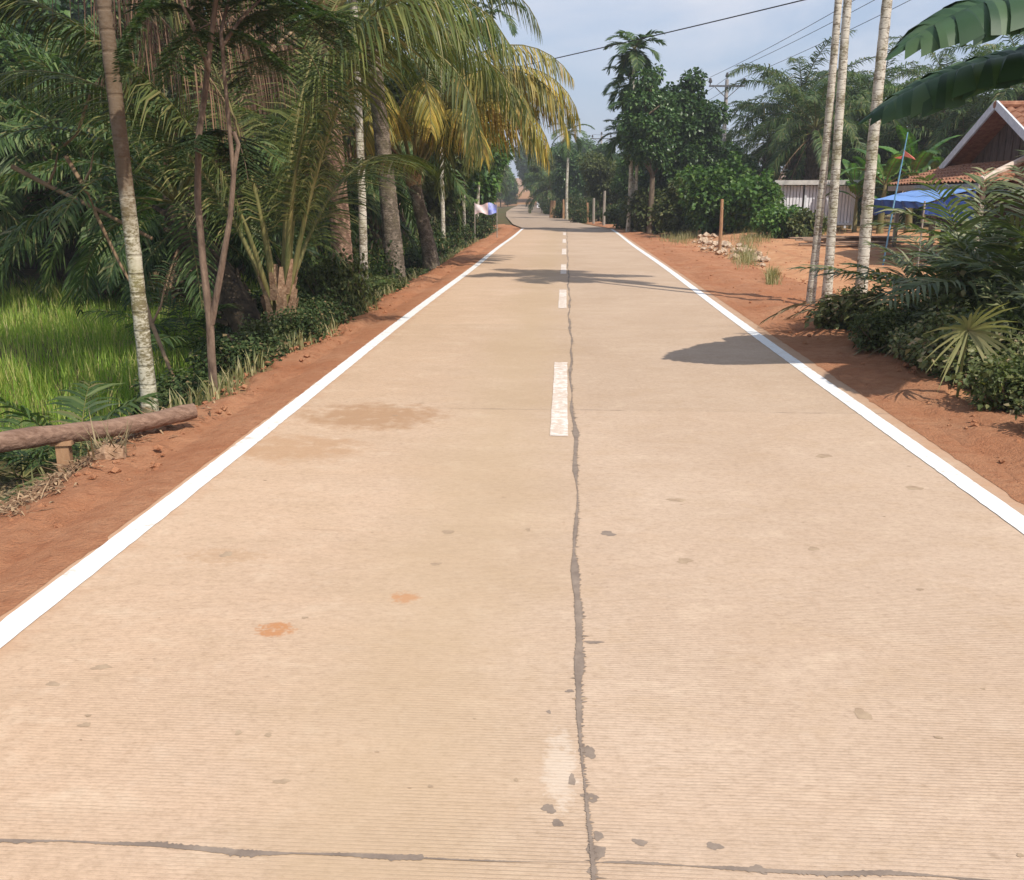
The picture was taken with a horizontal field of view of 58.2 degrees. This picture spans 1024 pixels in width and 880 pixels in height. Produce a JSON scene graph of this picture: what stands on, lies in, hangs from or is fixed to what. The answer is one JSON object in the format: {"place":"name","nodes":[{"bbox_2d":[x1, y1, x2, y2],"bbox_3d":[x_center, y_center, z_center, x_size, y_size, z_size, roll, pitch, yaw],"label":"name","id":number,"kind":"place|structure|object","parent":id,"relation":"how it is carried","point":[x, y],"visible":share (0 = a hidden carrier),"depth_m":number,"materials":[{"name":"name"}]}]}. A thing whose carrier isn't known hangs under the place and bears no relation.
{"place":"outdoors","nodes":[
{"label":"outdoors","id":0,"kind":"place"},
{"bbox_2d":[0,228,1023,879],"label":"concrete road","id":1,"kind":"structure","parent":0,"point":[346,642],"depth_m":3.64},
{"bbox_2d":[0,229,522,647],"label":"edge line","id":2,"kind":"object","parent":1,"relation":"on","point":[13,624],"visible":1,"depth_m":5.12,"materials":[{"name":"white paint"}]},
{"bbox_2d":[0,228,990,879],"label":"joint sealant","id":3,"kind":"object","parent":1,"relation":"on","point":[594,852],"visible":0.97,"depth_m":2.47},
{"bbox_2d":[45,338,1023,856],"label":"oil spots","id":4,"kind":"object","parent":1,"relation":"on","point":[861,712],"visible":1,"depth_m":3.38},
{"bbox_2d":[550,232,567,435],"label":"dashes","id":5,"kind":"object","parent":1,"relation":"on","point":[559,422],"visible":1,"depth_m":8.04,"materials":[{"name":"paint"}]},
{"bbox_2d":[611,229,1023,533],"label":"edge line","id":6,"kind":"object","parent":1,"relation":"on","point":[1002,509],"visible":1,"depth_m":6.83,"materials":[{"name":"white paint"}]},
{"bbox_2d":[0,172,1023,504],"bbox_3d":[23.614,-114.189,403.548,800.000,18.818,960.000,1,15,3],"label":"ground","id":7,"kind":"structure","parent":0,"point":[786,250],"depth_m":24.02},
{"bbox_2d":[0,0,75,215],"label":"roadside tree","id":8,"kind":"object","parent":7,"relation":"on","point":[60,9],"visible":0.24,"depth_m":24.78,"materials":[{"name":"green plant"}]},
{"bbox_2d":[0,108,77,294],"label":"oil palm","id":9,"kind":"object","parent":7,"relation":"on","point":[13,216],"visible":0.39,"depth_m":21.19,"materials":[{"name":"green plant"}]},
{"bbox_2d":[0,412,88,497],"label":"young palm","id":10,"kind":"object","parent":7,"relation":"on","point":[45,449],"visible":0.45,"depth_m":8.19,"materials":[{"name":"plant"}]},
{"bbox_2d":[0,380,165,502],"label":"young palm","id":11,"kind":"object","parent":7,"relation":"on","point":[75,401],"visible":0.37,"depth_m":8.04,"materials":[{"name":"plant"}]},
{"bbox_2d":[0,0,208,288],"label":"oil palm","id":12,"kind":"object","parent":7,"relation":"on","point":[7,169],"visible":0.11,"depth_m":23.18,"materials":[{"name":"green plant"}]},
{"bbox_2d":[0,398,216,517],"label":"dry litter","id":13,"kind":"object","parent":7,"relation":"on","point":[42,485],"visible":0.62,"depth_m":5.75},
{"bbox_2d":[34,9,215,276],"bbox_3d":[-11.639,-8.423,27.118,6.105,8.074,6.381,13,19,40],"label":"roadside tree","id":14,"kind":"object","parent":7,"relation":"on","point":[144,91],"visible":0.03,"depth_m":25.22,"materials":[{"name":"green plant"}]},
{"bbox_2d":[96,0,158,413],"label":"areca palm","id":15,"kind":"object","parent":7,"relation":"on","point":[141,325],"visible":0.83,"depth_m":7.91,"materials":[{"name":"grey plant"}]},
{"bbox_2d":[0,40,279,309],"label":"oil palm","id":16,"kind":"object","parent":7,"relation":"on","point":[108,205],"visible":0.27,"depth_m":20.04,"materials":[{"name":"green plant"}]},
{"bbox_2d":[0,275,299,453],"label":"grass field","id":17,"kind":"structure","parent":7,"relation":"on","point":[18,382],"depth_m":13.71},
{"bbox_2d":[61,0,252,92],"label":"roadside tree","id":18,"kind":"object","parent":7,"relation":"on","point":[77,17],"visible":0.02,"depth_m":43.45,"materials":[{"name":"green plant"}]},
{"bbox_2d":[92,279,239,377],"bbox_3d":[-4.334,-1.354,13.410,3.014,1.964,3.011,4,15,16],"label":"young palm","id":19,"kind":"object","parent":7,"relation":"on","point":[166,320],"visible":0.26,"depth_m":13.12,"materials":[{"name":"plant"}]},
{"bbox_2d":[38,0,298,159],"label":"coconut palm","id":20,"kind":"object","parent":7,"relation":"on","point":[150,36],"visible":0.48,"depth_m":10.82,"materials":[{"name":"green plant"}]},
{"bbox_2d":[79,258,259,351],"bbox_3d":[-5.788,-1.980,15.475,3.120,2.166,2.968,-1,15,-3],"label":"young palm","id":21,"kind":"object","parent":7,"relation":"on","point":[113,312],"visible":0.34,"depth_m":15.45,"materials":[{"name":"plant"}]},
{"bbox_2d":[0,92,347,341],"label":"leaning oil palm","id":22,"kind":"object","parent":7,"relation":"on","point":[234,291],"visible":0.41,"depth_m":13.02,"materials":[{"name":"green plant"}]},
{"bbox_2d":[10,152,152,239],"bbox_3d":[-5.576,-3.186,11.995,2.033,1.100,0.206,4,15,14],"label":"dead branch","id":23,"kind":"object","parent":22,"relation":"attached to","point":[36,179],"visible":0.93,"depth_m":12.04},
{"bbox_2d":[0,90,357,328],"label":"oil palm","id":24,"kind":"object","parent":7,"relation":"on","point":[154,255],"visible":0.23,"depth_m":18.43,"materials":[{"name":"green plant"}]},
{"bbox_2d":[129,367,232,409],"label":"undergrowth shrub","id":25,"kind":"object","parent":7,"relation":"on","point":[177,379],"visible":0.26,"depth_m":9.21,"materials":[{"name":"green plant"}]},
{"bbox_2d":[40,234,416,335],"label":"verge grass","id":26,"kind":"structure","parent":7,"relation":"on","point":[403,242],"depth_m":17.89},
{"bbox_2d":[184,332,290,379],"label":"undergrowth shrub","id":27,"kind":"object","parent":7,"relation":"on","point":[228,353],"visible":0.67,"depth_m":9.71,"materials":[{"name":"green plant"}]},
{"bbox_2d":[110,0,365,397],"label":"forked sapling","id":28,"kind":"object","parent":7,"relation":"on","point":[234,150],"visible":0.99,"depth_m":7.88,"materials":[{"name":"green plant"}]},
{"bbox_2d":[8,231,492,500],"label":"roadside weeds","id":29,"kind":"object","parent":7,"relation":"on","point":[240,375],"visible":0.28,"depth_m":9.13,"materials":[{"name":"green plant"}]},
{"bbox_2d":[0,224,517,573],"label":"dirt shoulder","id":30,"kind":"object","parent":7,"relation":"on","point":[19,540],"visible":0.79,"depth_m":6.44},
{"bbox_2d":[0,403,197,452],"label":"log rail","id":31,"kind":"object","parent":30,"relation":"on","point":[25,438],"visible":0.98,"depth_m":6.33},
{"bbox_2d":[74,408,132,461],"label":"dry grass tuft","id":32,"kind":"object","parent":30,"relation":"on","point":[112,450],"visible":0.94,"depth_m":6.07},
{"bbox_2d":[0,228,521,615],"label":"soil spill","id":33,"kind":"object","parent":30,"relation":"on","point":[78,538],"visible":0.96,"depth_m":5.69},
{"bbox_2d":[0,0,522,321],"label":"coconut palm","id":34,"kind":"object","parent":7,"relation":"on","point":[279,291],"visible":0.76,"depth_m":11.36,"materials":[{"name":"green plant"}]},
{"bbox_2d":[234,314,298,358],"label":"verge shrub","id":35,"kind":"object","parent":7,"relation":"on","point":[269,328],"visible":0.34,"depth_m":10.77,"materials":[{"name":"green plant"}]},
{"bbox_2d":[134,78,420,287],"bbox_3d":[-6.427,-5.741,24.727,7.928,7.052,7.686,-2,15,-8],"label":"oil palm","id":36,"kind":"object","parent":7,"relation":"on","point":[372,205],"visible":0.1,"depth_m":24.18,"materials":[{"name":"green plant"}]},
{"bbox_2d":[260,304,328,348],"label":"undergrowth shrub","id":37,"kind":"object","parent":7,"relation":"on","point":[307,324],"visible":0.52,"depth_m":11.04,"materials":[{"name":"green plant"}]},
{"bbox_2d":[87,0,520,270],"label":"coconut palm","id":38,"kind":"object","parent":7,"relation":"on","point":[346,237],"visible":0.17,"depth_m":15.36,"materials":[{"name":"green plant"}]},
{"bbox_2d":[293,296,341,334],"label":"undergrowth shrub","id":39,"kind":"object","parent":7,"relation":"on","point":[326,315],"visible":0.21,"depth_m":11.91,"materials":[{"name":"green plant"}]},
{"bbox_2d":[296,284,355,324],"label":"undergrowth shrub","id":40,"kind":"object","parent":7,"relation":"on","point":[344,309],"visible":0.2,"depth_m":12.66,"materials":[{"name":"green plant"}]},
{"bbox_2d":[297,246,372,318],"bbox_3d":[-2.651,-2.248,13.812,1.138,1.339,1.266,-4,15,-14],"label":"verge shrub","id":41,"kind":"object","parent":7,"relation":"on","point":[335,278],"visible":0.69,"depth_m":13.62,"materials":[{"name":"green plant"}]},
{"bbox_2d":[350,0,367,285],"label":"areca palm","id":42,"kind":"object","parent":7,"relation":"on","point":[362,227],"visible":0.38,"depth_m":15.77,"materials":[{"name":"grey plant"}]},
{"bbox_2d":[319,216,401,279],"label":"undergrowth shrub","id":43,"kind":"object","parent":7,"relation":"on","point":[375,251],"visible":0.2,"depth_m":18.80,"materials":[{"name":"green plant"}]},
{"bbox_2d":[279,50,503,252],"bbox_3d":[-5.106,-10.232,33.061,8.679,8.289,8.374,-12,19,-37],"label":"oil palm","id":44,"kind":"object","parent":7,"relation":"on","point":[378,235],"visible":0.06,"depth_m":31.87,"materials":[{"name":"green plant"}]},
{"bbox_2d":[255,0,542,282],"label":"coconut palm","id":45,"kind":"object","parent":7,"relation":"on","point":[391,229],"visible":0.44,"depth_m":19.33,"materials":[{"name":"green plant"}]},
{"bbox_2d":[346,69,483,238],"bbox_3d":[-3.351,-9.767,33.384,5.043,6.670,5.271,-9,17,-31],"label":"roadside tree","id":46,"kind":"object","parent":7,"relation":"on","point":[432,208],"visible":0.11,"depth_m":32.93,"materials":[{"name":"green plant"}]},
{"bbox_2d":[258,24,580,271],"bbox_3d":[-2.273,-7.401,23.278,7.997,6.620,8.079,1,15,3],"label":"coconut palm","id":47,"kind":"object","parent":7,"relation":"on","point":[522,83],"visible":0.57,"depth_m":21.64,"materials":[{"name":"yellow plant"}]},
{"bbox_2d":[429,212,476,251],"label":"undergrowth shrub","id":48,"kind":"object","parent":7,"relation":"on","point":[452,231],"visible":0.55,"depth_m":34.10,"materials":[{"name":"green plant"}]},
{"bbox_2d":[459,131,515,214],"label":"roadside tree","id":49,"kind":"object","parent":7,"relation":"on","point":[488,187],"visible":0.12,"depth_m":44.90,"materials":[{"name":"green plant"}]},
{"bbox_2d":[7,236,1023,531],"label":"soil clods","id":50,"kind":"object","parent":7,"relation":"on","point":[243,386],"visible":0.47,"depth_m":8.64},
{"bbox_2d":[519,162,558,213],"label":"oil palm","id":51,"kind":"object","parent":7,"relation":"on","point":[548,182],"visible":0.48,"depth_m":90.95,"materials":[{"name":"green plant"}]},
{"bbox_2d":[550,144,586,201],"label":"roadside tree","id":52,"kind":"object","parent":7,"relation":"on","point":[576,183],"visible":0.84,"depth_m":79.55,"materials":[{"name":"green plant"}]},
{"bbox_2d":[548,114,594,219],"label":"areca palm","id":53,"kind":"object","parent":7,"relation":"on","point":[564,150],"visible":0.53,"depth_m":68.88,"materials":[{"name":"green plant"}]},
{"bbox_2d":[576,150,623,220],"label":"roadside tree","id":54,"kind":"object","parent":7,"relation":"on","point":[599,172],"visible":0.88,"depth_m":62.03,"materials":[{"name":"green plant"}]},
{"bbox_2d":[609,151,647,201],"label":"roadside tree","id":55,"kind":"object","parent":7,"relation":"on","point":[621,179],"visible":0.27,"depth_m":58.57,"materials":[{"name":"green plant"}]},
{"bbox_2d":[601,54,657,229],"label":"areca palm","id":56,"kind":"object","parent":7,"relation":"on","point":[627,71],"visible":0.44,"depth_m":42.81,"materials":[{"name":"green plant"}]},
{"bbox_2d":[603,29,666,231],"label":"areca palm","id":57,"kind":"object","parent":7,"relation":"on","point":[637,58],"visible":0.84,"depth_m":41.62,"materials":[{"name":"green plant"}]},
{"bbox_2d":[620,186,666,233],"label":"shrub","id":58,"kind":"object","parent":7,"relation":"on","point":[641,212],"visible":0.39,"depth_m":42.90,"materials":[{"name":"green plant"}]},
{"bbox_2d":[612,63,682,232],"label":"jackfruit tree","id":59,"kind":"object","parent":7,"relation":"on","point":[645,142],"visible":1,"depth_m":40.97,"materials":[{"name":"green plant"}]},
{"bbox_2d":[648,177,700,233],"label":"shrub","id":60,"kind":"object","parent":7,"relation":"on","point":[670,209],"visible":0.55,"depth_m":38.88,"materials":[{"name":"green plant"}]},
{"bbox_2d":[634,67,759,195],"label":"jackfruit tree","id":61,"kind":"object","parent":7,"relation":"on","point":[698,141],"visible":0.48,"depth_m":42.99,"materials":[{"name":"green plant"}]},
{"bbox_2d":[673,151,760,233],"bbox_3d":[7.978,-9.710,36.447,3.520,3.322,3.030,-4,16,-16],"label":"shrub","id":62,"kind":"object","parent":7,"relation":"on","point":[703,196],"visible":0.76,"depth_m":35.68,"materials":[{"name":"green plant"}]},
{"bbox_2d":[692,231,770,266],"bbox_3d":[6.724,-6.189,29.283,1.469,0.462,13.778,2,15,6],"label":"rubble heap","id":63,"kind":"object","parent":7,"relation":"on","point":[726,244],"visible":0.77,"depth_m":28.50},
{"bbox_2d":[622,225,850,286],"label":"yard weeds","id":64,"kind":"object","parent":7,"relation":"on","point":[771,275],"visible":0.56,"depth_m":27.80,"materials":[{"name":"green plant"}]},
{"bbox_2d":[719,168,785,232],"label":"shrub","id":65,"kind":"object","parent":7,"relation":"on","point":[744,200],"visible":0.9,"depth_m":33.98,"materials":[{"name":"green plant"}]},
{"bbox_2d":[722,92,822,179],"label":"oil palm","id":66,"kind":"object","parent":7,"relation":"on","point":[755,151],"visible":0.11,"depth_m":54.23,"materials":[{"name":"green plant"}]},
{"bbox_2d":[750,201,813,237],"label":"shrub","id":67,"kind":"object","parent":7,"relation":"on","point":[770,219],"visible":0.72,"depth_m":31.16,"materials":[{"name":"green plant"}]},
{"bbox_2d":[716,30,873,185],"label":"oil palm","id":68,"kind":"object","parent":7,"relation":"on","point":[759,111],"visible":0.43,"depth_m":47.88,"materials":[{"name":"green plant"}]},
{"bbox_2d":[780,207,827,238],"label":"shrub","id":69,"kind":"object","parent":7,"relation":"on","point":[794,226],"visible":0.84,"depth_m":30.76,"materials":[{"name":"green plant"}]},
{"bbox_2d":[586,221,1023,481],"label":"dirt shoulder","id":70,"kind":"object","parent":7,"relation":"on","point":[877,370],"visible":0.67,"depth_m":9.84},
{"bbox_2d":[773,180,859,229],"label":"board shed","id":71,"kind":"structure","parent":7,"relation":"on","point":[806,195],"depth_m":35.20,"materials":[{"name":"metal"}]},
{"bbox_2d":[737,56,901,192],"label":"oil palm","id":72,"kind":"object","parent":7,"relation":"on","point":[813,142],"visible":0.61,"depth_m":40.66,"materials":[{"name":"green plant"}]},
{"bbox_2d":[615,229,1023,503],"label":"soil spill","id":73,"kind":"object","parent":7,"relation":"on","point":[995,473],"visible":0.79,"depth_m":7.45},
{"bbox_2d":[806,0,841,303],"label":"areca palm","id":74,"kind":"object","parent":7,"relation":"on","point":[815,254],"visible":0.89,"depth_m":14.34,"materials":[{"name":"grey plant"}]},
{"bbox_2d":[756,103,903,223],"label":"oil palm","id":75,"kind":"object","parent":7,"relation":"on","point":[849,149],"visible":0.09,"depth_m":43.36,"materials":[{"name":"green plant"}]},
{"bbox_2d":[821,0,851,303],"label":"areca palm","id":76,"kind":"object","parent":7,"relation":"on","point":[827,287],"visible":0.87,"depth_m":13.77,"materials":[{"name":"grey plant"}]},
{"bbox_2d":[804,283,900,331],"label":"verge shrub","id":77,"kind":"object","parent":7,"relation":"on","point":[835,315],"visible":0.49,"depth_m":11.39,"materials":[{"name":"green plant"}]},
{"bbox_2d":[788,235,935,245],"bbox_3d":[10.790,-6.146,28.246,4.538,0.247,2.347,3,15,13],"label":"plank pile","id":78,"kind":"object","parent":7,"relation":"on","point":[880,240],"visible":0.66,"depth_m":27.98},
{"bbox_2d":[855,0,892,292],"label":"areca palm","id":79,"kind":"object","parent":7,"relation":"on","point":[873,142],"visible":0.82,"depth_m":13.73,"materials":[{"name":"grey plant"}]},
{"bbox_2d":[798,41,949,221],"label":"oil palm","id":80,"kind":"object","parent":7,"relation":"on","point":[887,80],"visible":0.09,"depth_m":45.47,"materials":[{"name":"green plant"}]},
{"bbox_2d":[840,139,920,233],"bbox_3d":[13.710,-9.081,33.145,3.146,3.362,2.987,11,18,35],"label":"banana plant","id":81,"kind":"object","parent":7,"relation":"on","point":[892,167],"visible":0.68,"depth_m":32.83,"materials":[{"name":"green plant"}]},
{"bbox_2d":[846,305,932,355],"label":"verge shrub","id":82,"kind":"object","parent":7,"relation":"on","point":[873,330],"visible":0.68,"depth_m":10.01,"materials":[{"name":"green plant"}]},
{"bbox_2d":[759,165,1023,324],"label":"young palm","id":83,"kind":"object","parent":7,"relation":"on","point":[920,282],"visible":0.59,"depth_m":10.27,"materials":[{"name":"green plant"}]},
{"bbox_2d":[783,167,1023,319],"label":"young palm","id":84,"kind":"object","parent":7,"relation":"on","point":[971,223],"visible":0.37,"depth_m":11.00,"materials":[{"name":"green plant"}]},
{"bbox_2d":[858,125,961,231],"bbox_3d":[14.525,-9.450,33.634,3.618,3.866,3.435,0,15,-1],"label":"banana plant","id":85,"kind":"object","parent":7,"relation":"on","point":[922,161],"visible":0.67,"depth_m":33.40,"materials":[{"name":"green plant"}]},
{"bbox_2d":[811,205,1023,305],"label":"young palm","id":86,"kind":"object","parent":7,"relation":"on","point":[1008,251],"visible":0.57,"depth_m":10.06,"materials":[{"name":"green plant"}]},
{"bbox_2d":[839,221,1000,299],"bbox_3d":[5.356,-2.009,11.670,2.457,1.548,2.818,-2,15,-8],"label":"young palm","id":87,"kind":"object","parent":7,"relation":"on","point":[906,270],"visible":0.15,"depth_m":11.72,"materials":[{"name":"green plant"}]},
{"bbox_2d":[870,188,975,265],"bbox_3d":[10.131,-5.335,23.232,1.348,1.962,4.372,1,15,3],"label":"tarpaulin","id":88,"kind":"object","parent":7,"relation":"on","point":[904,200],"visible":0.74,"depth_m":22.20,"materials":[{"name":"blue plastic"}]},
{"bbox_2d":[849,68,998,223],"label":"oil palm","id":89,"kind":"object","parent":7,"relation":"on","point":[895,88],"visible":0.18,"depth_m":41.93,"materials":[{"name":"green plant"}]},
{"bbox_2d":[886,305,968,373],"bbox_3d":[4.344,-1.006,9.277,1.094,0.786,1.060,9,17,30],"label":"verge shrub","id":90,"kind":"object","parent":7,"relation":"on","point":[901,339],"visible":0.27,"depth_m":9.14,"materials":[{"name":"green plant"}]},
{"bbox_2d":[853,150,1023,356],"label":"young palm","id":91,"kind":"object","parent":7,"relation":"on","point":[1016,228],"visible":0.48,"depth_m":9.35,"materials":[{"name":"green plant"}]},
{"bbox_2d":[857,0,1023,125],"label":"banana plant","id":92,"kind":"object","parent":7,"relation":"on","point":[962,23],"visible":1,"depth_m":7.59,"materials":[{"name":"green plant"}]},
{"bbox_2d":[858,99,1022,226],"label":"oil palm","id":93,"kind":"object","parent":7,"relation":"on","point":[948,144],"visible":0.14,"depth_m":40.49,"materials":[{"name":"green plant"}]},
{"bbox_2d":[907,286,1002,354],"bbox_3d":[4.789,-1.119,9.789,1.368,1.012,1.274,-12,19,-39],"label":"verge shrub","id":94,"kind":"object","parent":7,"relation":"on","point":[942,302],"visible":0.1,"depth_m":9.67,"materials":[{"name":"green plant"}]},
{"bbox_2d":[886,35,1023,217],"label":"oil palm","id":95,"kind":"object","parent":7,"relation":"on","point":[912,72],"visible":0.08,"depth_m":49.92,"materials":[{"name":"green plant"}]},
{"bbox_2d":[888,101,1023,257],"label":"village house","id":96,"kind":"structure","parent":7,"relation":"on","point":[993,137],"depth_m":23.66,"materials":[{"name":"wood"}]},
{"bbox_2d":[907,253,1019,315],"bbox_3d":[5.418,-1.371,10.302,1.590,1.429,1.640,-2,15,-9],"label":"verge shrub","id":97,"kind":"object","parent":7,"relation":"on","point":[960,273],"visible":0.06,"depth_m":10.09,"materials":[{"name":"green plant"}]},
{"bbox_2d":[905,319,1022,389],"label":"verge shrub","id":98,"kind":"object","parent":7,"relation":"on","point":[937,366],"visible":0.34,"depth_m":8.32,"materials":[{"name":"green plant"}]},
{"bbox_2d":[910,34,1023,186],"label":"oil palm","id":99,"kind":"object","parent":7,"relation":"on","point":[1003,92],"visible":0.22,"depth_m":38.40,"materials":[{"name":"green plant"}]},
{"bbox_2d":[924,302,1023,396],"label":"fan palm","id":100,"kind":"object","parent":7,"relation":"on","point":[978,335],"visible":0.86,"depth_m":7.58,"materials":[{"name":"green plant"}]},
{"bbox_2d":[947,254,1023,369],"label":"young palm","id":101,"kind":"object","parent":7,"relation":"on","point":[975,263],"visible":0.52,"depth_m":8.76,"materials":[{"name":"green plant"}]},
{"bbox_2d":[951,349,1023,413],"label":"verge shrub","id":102,"kind":"object","parent":7,"relation":"on","point":[994,388],"visible":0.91,"depth_m":7.25,"materials":[{"name":"green plant"}]},
{"bbox_2d":[967,271,1023,327],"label":"young palm","id":103,"kind":"object","parent":7,"relation":"on","point":[989,289],"visible":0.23,"depth_m":9.44,"materials":[{"name":"green plant"}]},
{"bbox_2d":[506,204,603,227],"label":"old road","id":104,"kind":"structure","parent":0,"point":[519,215],"depth_m":65.07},
{"bbox_2d":[204,0,1023,177],"label":"sky","id":105,"kind":"structure","parent":0,"point":[567,27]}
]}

